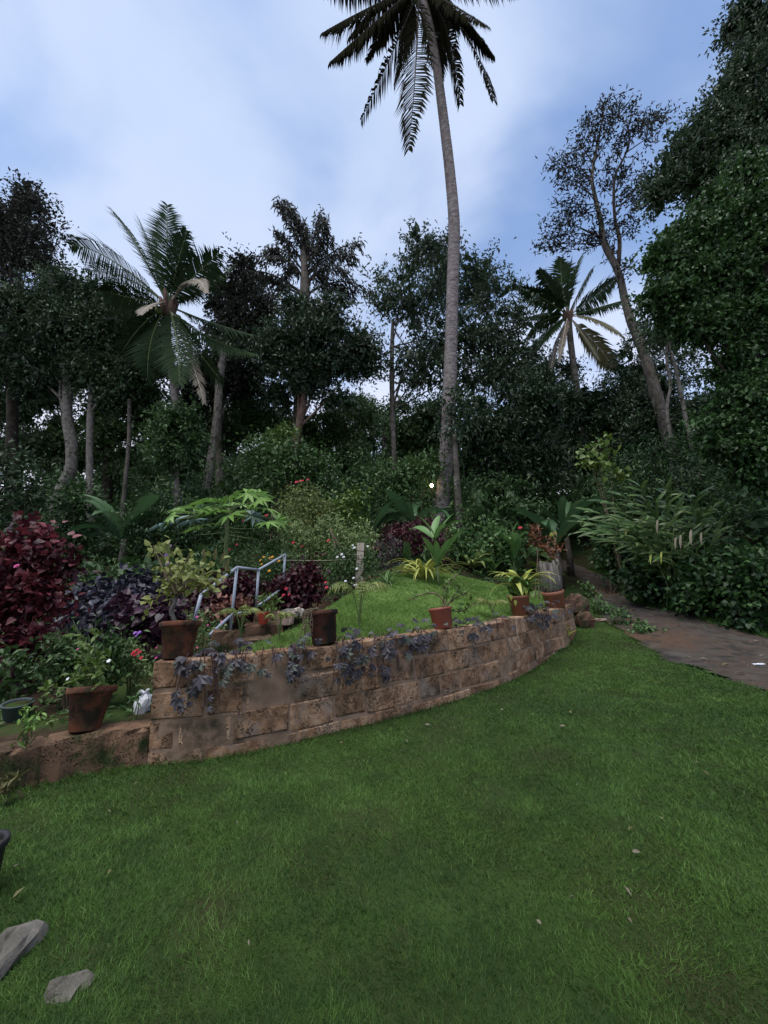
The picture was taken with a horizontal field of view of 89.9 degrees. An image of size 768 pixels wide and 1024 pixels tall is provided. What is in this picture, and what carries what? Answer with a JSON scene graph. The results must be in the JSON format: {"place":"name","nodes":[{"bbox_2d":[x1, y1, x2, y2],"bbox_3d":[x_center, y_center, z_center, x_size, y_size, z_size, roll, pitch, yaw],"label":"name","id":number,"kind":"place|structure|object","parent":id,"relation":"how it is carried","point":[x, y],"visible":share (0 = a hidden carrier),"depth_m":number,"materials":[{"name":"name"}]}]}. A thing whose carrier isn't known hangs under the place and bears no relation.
{"place":"outdoors","nodes":[
{"label":"outdoors","id":0,"kind":"place"},
{"bbox_2d":[0,575,577,789],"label":"garden soil","id":1,"kind":"structure","parent":0,"point":[10,731],"depth_m":3.86,"materials":[{"name":"brown soil"}]},
{"bbox_2d":[0,697,34,722],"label":"planter","id":2,"kind":"object","parent":1,"relation":"on","point":[10,709],"visible":0.83,"depth_m":3.39,"materials":[{"name":"teal ceramic"}]},
{"bbox_2d":[0,637,36,702],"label":"shrub","id":3,"kind":"object","parent":1,"relation":"on","point":[7,679],"visible":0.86,"depth_m":3.69,"materials":[{"name":"green plant"}]},
{"bbox_2d":[0,510,100,697],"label":"red shrub","id":4,"kind":"object","parent":1,"relation":"on","point":[32,589],"visible":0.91,"depth_m":4.26,"materials":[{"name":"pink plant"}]},
{"bbox_2d":[5,615,160,709],"bbox_3d":[-2.866,1.489,3.700,1.245,0.914,0.771,-3,-11,0],"label":"shrub","id":5,"kind":"object","parent":1,"relation":"on","point":[60,663],"visible":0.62,"depth_m":3.67,"materials":[{"name":"green plant"}]},
{"bbox_2d":[38,562,190,645],"bbox_3d":[-4.558,1.522,6.452,1.979,1.549,3.717,0,-11,-13],"label":"dark creeping shrub","id":6,"kind":"object","parent":1,"relation":"on","point":[140,584],"visible":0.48,"depth_m":6.21,"materials":[{"name":"purple plant"}]},
{"bbox_2d":[77,631,160,703],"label":"flower clump","id":7,"kind":"object","parent":1,"relation":"on","point":[131,690],"visible":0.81,"depth_m":3.85,"materials":[{"name":"green plant"}]},
{"bbox_2d":[93,588,189,671],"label":"plum shrub","id":8,"kind":"object","parent":1,"relation":"on","point":[126,606],"visible":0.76,"depth_m":4.66,"materials":[{"name":"purple plant"}]},
{"bbox_2d":[188,604,232,653],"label":"flower clump","id":9,"kind":"object","parent":1,"relation":"on","point":[203,632],"visible":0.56,"depth_m":4.42,"materials":[{"name":"green plant"}]},
{"bbox_2d":[171,568,267,629],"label":"wine shrub","id":10,"kind":"object","parent":1,"relation":"on","point":[246,586],"visible":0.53,"depth_m":5.80,"materials":[{"name":"purple plant"}]},
{"bbox_2d":[147,489,293,589],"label":"papaya tree","id":11,"kind":"object","parent":1,"relation":"on","point":[259,496],"visible":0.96,"depth_m":7.29,"materials":[{"name":"green plant"}]},
{"bbox_2d":[201,592,258,629],"bbox_3d":[-2.095,1.469,5.223,0.729,0.759,0.539,-3,-11,0],"label":"coleus","id":12,"kind":"object","parent":1,"relation":"on","point":[242,602],"visible":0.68,"depth_m":5.24,"materials":[{"name":"red plant"}]},
{"bbox_2d":[208,504,299,576],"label":"rose bush","id":13,"kind":"object","parent":1,"relation":"on","point":[271,530],"visible":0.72,"depth_m":8.01,"materials":[{"name":"green plant"}]},
{"bbox_2d":[228,543,290,610],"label":"marigold bush","id":14,"kind":"object","parent":1,"relation":"on","point":[267,576],"visible":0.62,"depth_m":6.50,"materials":[{"name":"green plant"}]},
{"bbox_2d":[242,611,288,647],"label":"garden steps","id":15,"kind":"structure","parent":1,"relation":"on","point":[255,632],"depth_m":5.16,"materials":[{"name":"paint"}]},
{"bbox_2d":[211,629,242,652],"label":"flower pot","id":16,"kind":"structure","parent":15,"relation":"on","point":[225,639],"depth_m":3.90,"materials":[{"name":"stone"}]},
{"bbox_2d":[193,554,285,635],"bbox_3d":[-1.803,1.038,5.228,0.184,1.098,2.046,-5,-11,12],"label":"handrail","id":17,"kind":"object","parent":15,"relation":"on","point":[230,617],"visible":0.67,"depth_m":4.94,"materials":[{"name":"grey metal"}]},
{"bbox_2d":[258,552,337,622],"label":"wine shrub","id":18,"kind":"object","parent":1,"relation":"on","point":[300,587],"visible":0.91,"depth_m":6.08,"materials":[{"name":"purple plant"}]},
{"bbox_2d":[271,507,384,593],"bbox_3d":[-1.104,0.758,7.631,2.323,1.842,1.202,-3,-11,0],"label":"rose bush","id":19,"kind":"object","parent":1,"relation":"on","point":[300,544],"visible":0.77,"depth_m":7.57,"materials":[{"name":"green plant"}]},
{"bbox_2d":[320,542,386,600],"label":"white flower bush","id":20,"kind":"object","parent":1,"relation":"on","point":[343,576],"visible":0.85,"depth_m":6.89,"materials":[{"name":"green plant"}]},
{"bbox_2d":[0,0,765,489],"label":"sky","id":21,"kind":"structure","parent":0,"point":[214,111],"materials":[{"name":"blue"}]},
{"bbox_2d":[0,598,767,1023],"bbox_3d":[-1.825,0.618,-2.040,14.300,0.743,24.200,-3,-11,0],"label":"lawn","id":22,"kind":"structure","parent":0,"point":[600,635],"depth_m":1.76,"materials":[{"name":"green plant"}]},
{"bbox_2d":[0,919,49,980],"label":"stone slab","id":23,"kind":"structure","parent":22,"relation":"on","point":[17,941],"depth_m":1.44,"materials":[{"name":"grey stone"}]},
{"bbox_2d":[43,969,95,1003],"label":"stone slab","id":24,"kind":"structure","parent":22,"relation":"on","point":[57,986],"depth_m":1.30,"materials":[{"name":"grey stone"}]},
{"bbox_2d":[0,494,767,763],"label":"terrain","id":25,"kind":"structure","parent":0,"point":[580,558],"depth_m":11.18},
{"bbox_2d":[0,429,79,557],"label":"leafy bush","id":26,"kind":"object","parent":25,"relation":"on","point":[6,489],"visible":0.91,"depth_m":10.36,"materials":[{"name":"green plant"}]},
{"bbox_2d":[0,166,81,511],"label":"dark tree","id":27,"kind":"object","parent":25,"relation":"on","point":[20,241],"visible":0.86,"depth_m":18.62,"materials":[{"name":"green plant"}]},
{"bbox_2d":[0,373,95,487],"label":"forest tree","id":28,"kind":"object","parent":25,"relation":"on","point":[28,411],"visible":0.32,"depth_m":19.99,"materials":[{"name":"green plant"}]},
{"bbox_2d":[0,248,143,516],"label":"crooked tree","id":29,"kind":"object","parent":25,"relation":"on","point":[24,368],"visible":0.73,"depth_m":15.60,"materials":[{"name":"green plant"}]},
{"bbox_2d":[0,719,150,794],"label":"wall","id":30,"kind":"structure","parent":25,"relation":"on","point":[56,756],"depth_m":2.90,"materials":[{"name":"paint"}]},
{"bbox_2d":[38,617,117,732],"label":"potted shrub","id":31,"kind":"object","parent":30,"relation":"on","point":[88,705],"visible":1,"depth_m":3.07,"materials":[{"name":"brown ceramic"}]},
{"bbox_2d":[39,473,122,560],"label":"leafy bush","id":32,"kind":"object","parent":25,"relation":"on","point":[75,505],"visible":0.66,"depth_m":11.64,"materials":[{"name":"green plant"}]},
{"bbox_2d":[1,370,172,503],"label":"forest tree","id":33,"kind":"object","parent":25,"relation":"on","point":[107,432],"visible":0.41,"depth_m":20.59,"materials":[{"name":"green plant"}]},
{"bbox_2d":[17,280,199,530],"bbox_3d":[-10.948,-3.779,15.441,6.871,10.873,3.713,-3,-11,0],"label":"straight tree","id":34,"kind":"object","parent":25,"relation":"on","point":[101,348],"visible":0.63,"depth_m":15.31,"materials":[{"name":"green plant"}]},
{"bbox_2d":[66,494,163,562],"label":"banana plant","id":35,"kind":"object","parent":25,"relation":"on","point":[148,501],"visible":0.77,"depth_m":10.88,"materials":[{"name":"green plant"}]},
{"bbox_2d":[90,354,168,541],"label":"tree","id":36,"kind":"object","parent":25,"relation":"on","point":[127,459],"visible":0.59,"depth_m":14.91,"materials":[{"name":"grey plant"}]},
{"bbox_2d":[104,469,203,564],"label":"leafy bush","id":37,"kind":"object","parent":25,"relation":"on","point":[154,534],"visible":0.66,"depth_m":11.07,"materials":[{"name":"green plant"}]},
{"bbox_2d":[63,200,258,532],"bbox_3d":[-8.239,-5.165,13.448,7.362,13.504,3.262,-3,-11,0],"label":"coconut palm","id":38,"kind":"object","parent":25,"relation":"on","point":[172,273],"visible":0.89,"depth_m":13.68,"materials":[{"name":"green plant"}]},
{"bbox_2d":[128,391,224,541],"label":"young tree","id":39,"kind":"object","parent":25,"relation":"on","point":[176,433],"visible":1,"depth_m":12.46,"materials":[{"name":"green plant"}]},
{"bbox_2d":[135,365,260,483],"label":"forest tree","id":40,"kind":"object","parent":25,"relation":"on","point":[207,414],"visible":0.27,"depth_m":22.90,"materials":[{"name":"green plant"}]},
{"bbox_2d":[202,318,253,515],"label":"tree","id":41,"kind":"object","parent":25,"relation":"on","point":[218,397],"visible":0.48,"depth_m":18.30,"materials":[{"name":"grey plant"}]},
{"bbox_2d":[178,232,284,494],"bbox_3d":[-7.973,-7.456,21.002,7.263,15.982,4.174,-3,-11,0],"label":"slender tree","id":42,"kind":"object","parent":25,"relation":"on","point":[238,296],"visible":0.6,"depth_m":20.88,"materials":[{"name":"green plant"}]},
{"bbox_2d":[254,419,300,539],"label":"fresh bush","id":43,"kind":"object","parent":25,"relation":"on","point":[279,429],"visible":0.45,"depth_m":13.68,"materials":[{"name":"green plant"}]},
{"bbox_2d":[0,532,566,725],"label":"ground cover","id":44,"kind":"object","parent":25,"relation":"on","point":[124,707],"visible":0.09,"depth_m":4.53,"materials":[{"name":"green plant"}]},
{"bbox_2d":[227,419,353,548],"bbox_3d":[-2.904,-0.898,12.425,3.927,4.267,2.102,-3,-11,0],"label":"leafy bush","id":45,"kind":"object","parent":25,"relation":"on","point":[280,462],"visible":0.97,"depth_m":12.29,"materials":[{"name":"green plant"}]},
{"bbox_2d":[209,381,389,490],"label":"forest tree","id":46,"kind":"object","parent":25,"relation":"on","point":[335,432],"visible":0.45,"depth_m":21.80,"materials":[{"name":"green plant"}]},
{"bbox_2d":[266,472,339,553],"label":"flowering bush","id":47,"kind":"object","parent":25,"relation":"on","point":[308,503],"visible":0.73,"depth_m":10.29,"materials":[{"name":"green plant"}]},
{"bbox_2d":[234,195,378,454],"bbox_3d":[-4.688,-10.080,22.217,9.195,20.997,3.925,-3,-11,0],"label":"drooping tree","id":48,"kind":"object","parent":25,"relation":"on","point":[310,251],"visible":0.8,"depth_m":23.16,"materials":[{"name":"green plant"}]},
{"bbox_2d":[225,269,397,511],"bbox_3d":[-3.210,-5.547,18.532,8.019,12.383,4.844,-3,-11,0],"label":"dense tree","id":49,"kind":"object","parent":25,"relation":"on","point":[311,352],"visible":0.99,"depth_m":18.30,"materials":[{"name":"green plant"}]},
{"bbox_2d":[0,391,660,499],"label":"woods","id":50,"kind":"object","parent":25,"relation":"on","point":[231,472],"visible":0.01,"depth_m":36.55,"materials":[{"name":"green plant"}]},
{"bbox_2d":[314,474,384,555],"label":"leafy bush","id":51,"kind":"object","parent":25,"relation":"on","point":[345,507],"visible":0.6,"depth_m":10.63,"materials":[{"name":"green plant"}]},
{"bbox_2d":[147,604,575,764],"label":"block wall","id":52,"kind":"structure","parent":25,"relation":"on","point":[253,711],"depth_m":3.59,"materials":[{"name":"brown stone"}]},
{"bbox_2d":[140,535,231,658],"bbox_3d":[-1.821,0.723,3.425,0.880,1.123,0.576,-3,-11,0],"label":"potted bougainvillea","id":53,"kind":"object","parent":52,"relation":"on","point":[179,638],"visible":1,"depth_m":3.37,"materials":[{"name":"plant"}]},
{"bbox_2d":[169,647,249,714],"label":"sweet potato vine","id":54,"kind":"object","parent":52,"relation":"on","point":[199,681],"visible":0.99,"depth_m":3.11,"materials":[{"name":"purple plant"}]},
{"bbox_2d":[206,637,252,679],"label":"sweet potato vine","id":55,"kind":"object","parent":52,"relation":"on","point":[231,665],"visible":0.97,"depth_m":3.21,"materials":[{"name":"purple plant"}]},
{"bbox_2d":[246,632,321,679],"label":"sweet potato vine","id":56,"kind":"object","parent":52,"relation":"on","point":[261,672],"visible":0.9,"depth_m":3.37,"materials":[{"name":"purple plant"}]},
{"bbox_2d":[285,643,305,683],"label":"sweet potato vine","id":57,"kind":"object","parent":52,"relation":"on","point":[293,667],"visible":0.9,"depth_m":3.40,"materials":[{"name":"purple plant"}]},
{"bbox_2d":[298,607,337,646],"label":"potted succulent","id":58,"kind":"object","parent":52,"relation":"on","point":[321,624],"visible":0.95,"depth_m":3.71,"materials":[{"name":"brown ceramic"}]},
{"bbox_2d":[325,627,372,686],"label":"sweet potato vine","id":59,"kind":"object","parent":52,"relation":"on","point":[346,651],"visible":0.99,"depth_m":3.66,"materials":[{"name":"purple plant"}]},
{"bbox_2d":[366,628,412,683],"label":"sweet potato vine","id":60,"kind":"object","parent":52,"relation":"on","point":[389,653],"visible":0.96,"depth_m":3.85,"materials":[{"name":"purple plant"}]},
{"bbox_2d":[396,618,438,653],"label":"sweet potato vine","id":61,"kind":"object","parent":52,"relation":"on","point":[413,645],"visible":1,"depth_m":4.09,"materials":[{"name":"purple plant"}]},
{"bbox_2d":[405,570,477,628],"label":"potted shrub","id":62,"kind":"object","parent":52,"relation":"on","point":[441,616],"visible":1,"depth_m":4.60,"materials":[{"name":"green plant"}]},
{"bbox_2d":[444,612,525,642],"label":"sweet potato vine","id":63,"kind":"object","parent":52,"relation":"on","point":[472,636],"visible":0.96,"depth_m":4.76,"materials":[{"name":"purple plant"}]},
{"bbox_2d":[488,569,557,614],"bbox_3d":[2.195,1.263,6.136,1.082,0.718,1.061,-3,-11,0],"label":"potted dracaena","id":64,"kind":"object","parent":52,"relation":"on","point":[519,595],"visible":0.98,"depth_m":5.91,"materials":[{"name":"green plant"}]},
{"bbox_2d":[539,530,568,607],"bbox_3d":[3.194,1.057,7.204,0.571,1.442,0.499,6,-14,-37],"label":"potted croton","id":65,"kind":"object","parent":52,"relation":"on","point":[551,595],"visible":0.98,"depth_m":7.05,"materials":[{"name":"brown ceramic"}]},
{"bbox_2d":[335,384,414,468],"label":"tree","id":66,"kind":"object","parent":25,"relation":"on","point":[372,440],"visible":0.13,"depth_m":31.25,"materials":[{"name":"green plant"}]},
{"bbox_2d":[331,496,420,546],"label":"banana plant","id":67,"kind":"object","parent":25,"relation":"on","point":[379,521],"visible":0.52,"depth_m":11.46,"materials":[{"name":"green plant"}]},
{"bbox_2d":[0,433,767,603],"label":"undergrowth","id":68,"kind":"object","parent":25,"relation":"on","point":[500,513],"visible":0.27,"depth_m":12.67,"materials":[{"name":"green plant"}]},
{"bbox_2d":[355,444,451,524],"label":"leafy bush","id":69,"kind":"object","parent":25,"relation":"on","point":[405,487],"visible":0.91,"depth_m":13.28,"materials":[{"name":"green plant"}]},
{"bbox_2d":[365,510,455,564],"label":"maroon shrub","id":70,"kind":"object","parent":25,"relation":"on","point":[407,533],"visible":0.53,"depth_m":10.33,"materials":[{"name":"purple plant"}]},
{"bbox_2d":[320,0,513,527],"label":"coconut palm","id":71,"kind":"object","parent":25,"relation":"on","point":[440,19],"visible":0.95,"depth_m":16.52,"materials":[{"name":"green plant"}]},
{"bbox_2d":[369,381,465,475],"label":"forest tree","id":72,"kind":"object","parent":25,"relation":"on","point":[411,430],"visible":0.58,"depth_m":24.77,"materials":[{"name":"green plant"}]},
{"bbox_2d":[380,490,456,544],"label":"banana plant","id":73,"kind":"object","parent":25,"relation":"on","point":[401,505],"visible":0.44,"depth_m":11.87,"materials":[{"name":"green plant"}]},
{"bbox_2d":[409,514,463,585],"bbox_3d":[1.146,0.788,7.945,1.019,1.579,0.939,0,-11,-15],"label":"canna","id":74,"kind":"object","parent":25,"relation":"on","point":[437,552],"visible":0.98,"depth_m":7.75,"materials":[{"name":"green plant"}]},
{"bbox_2d":[414,378,491,538],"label":"tree","id":75,"kind":"object","parent":25,"relation":"on","point":[456,437],"visible":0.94,"depth_m":13.20,"materials":[{"name":"grey plant"}]},
{"bbox_2d":[357,217,554,474],"bbox_3d":[3.775,-8.077,19.858,9.767,16.403,5.069,-5,-11,13],"label":"round tree","id":76,"kind":"object","parent":25,"relation":"on","point":[481,286],"visible":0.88,"depth_m":19.81,"materials":[{"name":"green plant"}]},
{"bbox_2d":[442,515,536,569],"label":"leafy bush","id":77,"kind":"object","parent":25,"relation":"on","point":[460,546],"visible":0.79,"depth_m":10.66,"materials":[{"name":"green plant"}]},
{"bbox_2d":[436,357,597,508],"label":"shade tree","id":78,"kind":"object","parent":25,"relation":"on","point":[522,429],"visible":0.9,"depth_m":15.32,"materials":[{"name":"green plant"}]},
{"bbox_2d":[488,331,596,495],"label":"forest tree","id":79,"kind":"object","parent":25,"relation":"on","point":[567,374],"visible":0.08,"depth_m":24.57,"materials":[{"name":"green plant"}]},
{"bbox_2d":[506,496,605,588],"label":"banana plant","id":80,"kind":"object","parent":25,"relation":"on","point":[549,525],"visible":0.59,"depth_m":11.38,"materials":[{"name":"green plant"}]},
{"bbox_2d":[515,254,629,486],"bbox_3d":[11.736,-8.324,22.847,6.669,15.740,3.062,-3,-11,0],"label":"coconut palm","id":81,"kind":"object","parent":25,"relation":"on","point":[554,290],"visible":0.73,"depth_m":23.52,"materials":[{"name":"green plant"}]},
{"bbox_2d":[523,497,623,576],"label":"banana plant","id":82,"kind":"object","parent":25,"relation":"on","point":[563,505],"visible":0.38,"depth_m":12.81,"materials":[{"name":"green plant"}]},
{"bbox_2d":[575,431,631,592],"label":"heart leaf vine","id":83,"kind":"object","parent":25,"relation":"on","point":[603,463],"visible":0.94,"depth_m":10.83,"materials":[{"name":"green plant"}]},
{"bbox_2d":[530,85,686,487],"bbox_3d":[11.877,-11.805,18.491,9.070,24.042,3.649,-3,-11,0],"label":"sparse tree","id":84,"kind":"object","parent":25,"relation":"on","point":[654,388],"visible":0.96,"depth_m":19.13,"materials":[{"name":"green plant"}]},
{"bbox_2d":[537,326,680,501],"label":"vine tree","id":85,"kind":"object","parent":25,"relation":"on","point":[589,407],"visible":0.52,"depth_m":19.91,"materials":[{"name":"green plant"}]},
{"bbox_2d":[581,508,645,593],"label":"creeper bush","id":86,"kind":"object","parent":25,"relation":"on","point":[607,561],"visible":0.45,"depth_m":10.59,"materials":[{"name":"green plant"}]},
{"bbox_2d":[591,425,700,517],"bbox_3d":[9.190,-0.735,12.680,4.113,4.658,1.880,-3,-11,0],"label":"creeper bush","id":87,"kind":"object","parent":25,"relation":"on","point":[677,443],"visible":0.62,"depth_m":12.86,"materials":[{"name":"green plant"}]},
{"bbox_2d":[618,303,681,490],"bbox_3d":[10.867,-3.909,14.238,2.686,8.938,3.071,5,-13,-35],"label":"bare trunk","id":88,"kind":"object","parent":25,"relation":"on","point":[670,386],"visible":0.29,"depth_m":14.36,"materials":[{"name":"green plant"}]},
{"bbox_2d":[569,475,737,606],"bbox_3d":[6.245,0.719,8.945,4.348,2.925,1.971,-3,-11,0],"label":"cane clump","id":89,"kind":"object","parent":25,"relation":"on","point":[649,534],"visible":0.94,"depth_m":8.85,"materials":[{"name":"green plant"}]},
{"bbox_2d":[618,291,700,478],"bbox_3d":[10.734,-4.171,14.098,2.647,9.287,2.558,-10,-13,33],"label":"bare trunk","id":90,"kind":"object","parent":25,"relation":"on","point":[679,387],"visible":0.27,"depth_m":14.36,"materials":[{"name":"green plant"}]},
{"bbox_2d":[609,540,710,612],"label":"creeper bush","id":91,"kind":"object","parent":25,"relation":"on","point":[646,586],"visible":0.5,"depth_m":9.04,"materials":[{"name":"green plant"}]},
{"bbox_2d":[582,445,747,548],"bbox_3d":[8.762,-0.367,11.719,5.173,3.348,2.222,-3,-11,0],"label":"creeper bush","id":92,"kind":"object","parent":25,"relation":"on","point":[694,480],"visible":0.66,"depth_m":11.66,"materials":[{"name":"green plant"}]},
{"bbox_2d":[604,367,726,477],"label":"forest tree","id":93,"kind":"object","parent":25,"relation":"on","point":[641,405],"visible":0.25,"depth_m":17.66,"materials":[{"name":"green plant"}]},
{"bbox_2d":[621,316,718,481],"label":"grey tree","id":94,"kind":"object","parent":25,"relation":"on","point":[682,366],"visible":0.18,"depth_m":20.23,"materials":[{"name":"green plant"}]},
{"bbox_2d":[586,565,767,637],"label":"verge grass","id":95,"kind":"structure","parent":25,"relation":"on","point":[701,617],"depth_m":8.53,"materials":[{"name":"green plant"}]},
{"bbox_2d":[620,136,767,512],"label":"creeper tree","id":96,"kind":"object","parent":25,"relation":"on","point":[705,259],"visible":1,"depth_m":8.76,"materials":[{"name":"green plant"}]},
{"bbox_2d":[628,0,767,223],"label":"tree","id":97,"kind":"object","parent":25,"relation":"on","point":[730,115],"visible":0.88,"depth_m":12.11,"materials":[{"name":"green plant"}]},
{"bbox_2d":[645,538,762,621],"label":"creeper bush","id":98,"kind":"object","parent":25,"relation":"on","point":[693,595],"visible":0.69,"depth_m":8.06,"materials":[{"name":"green plant"}]},
{"bbox_2d":[678,479,767,553],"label":"creeper bush","id":99,"kind":"object","parent":25,"relation":"on","point":[744,500],"visible":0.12,"depth_m":10.09,"materials":[{"name":"green plant"}]},
{"bbox_2d":[695,529,767,633],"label":"creeper bush","id":100,"kind":"object","parent":25,"relation":"on","point":[748,611],"visible":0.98,"depth_m":7.32,"materials":[{"name":"green plant"}]},
{"bbox_2d":[227,572,545,652],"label":"terrace lawn","id":101,"kind":"structure","parent":0,"point":[371,623],"depth_m":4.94,"materials":[{"name":"green plant"}]},
{"bbox_2d":[326,581,391,629],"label":"palm seedling","id":102,"kind":"object","parent":101,"relation":"on","point":[367,585],"visible":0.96,"depth_m":4.46,"materials":[{"name":"green plant"}]},
{"bbox_2d":[384,557,465,579],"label":"spider plant","id":103,"kind":"object","parent":101,"relation":"on","point":[425,572],"visible":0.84,"depth_m":8.23,"materials":[{"name":"green plant"}]},
{"bbox_2d":[561,560,767,689],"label":"path","id":104,"kind":"structure","parent":0,"point":[708,638],"depth_m":6.82,"materials":[{"name":"grey stone"}]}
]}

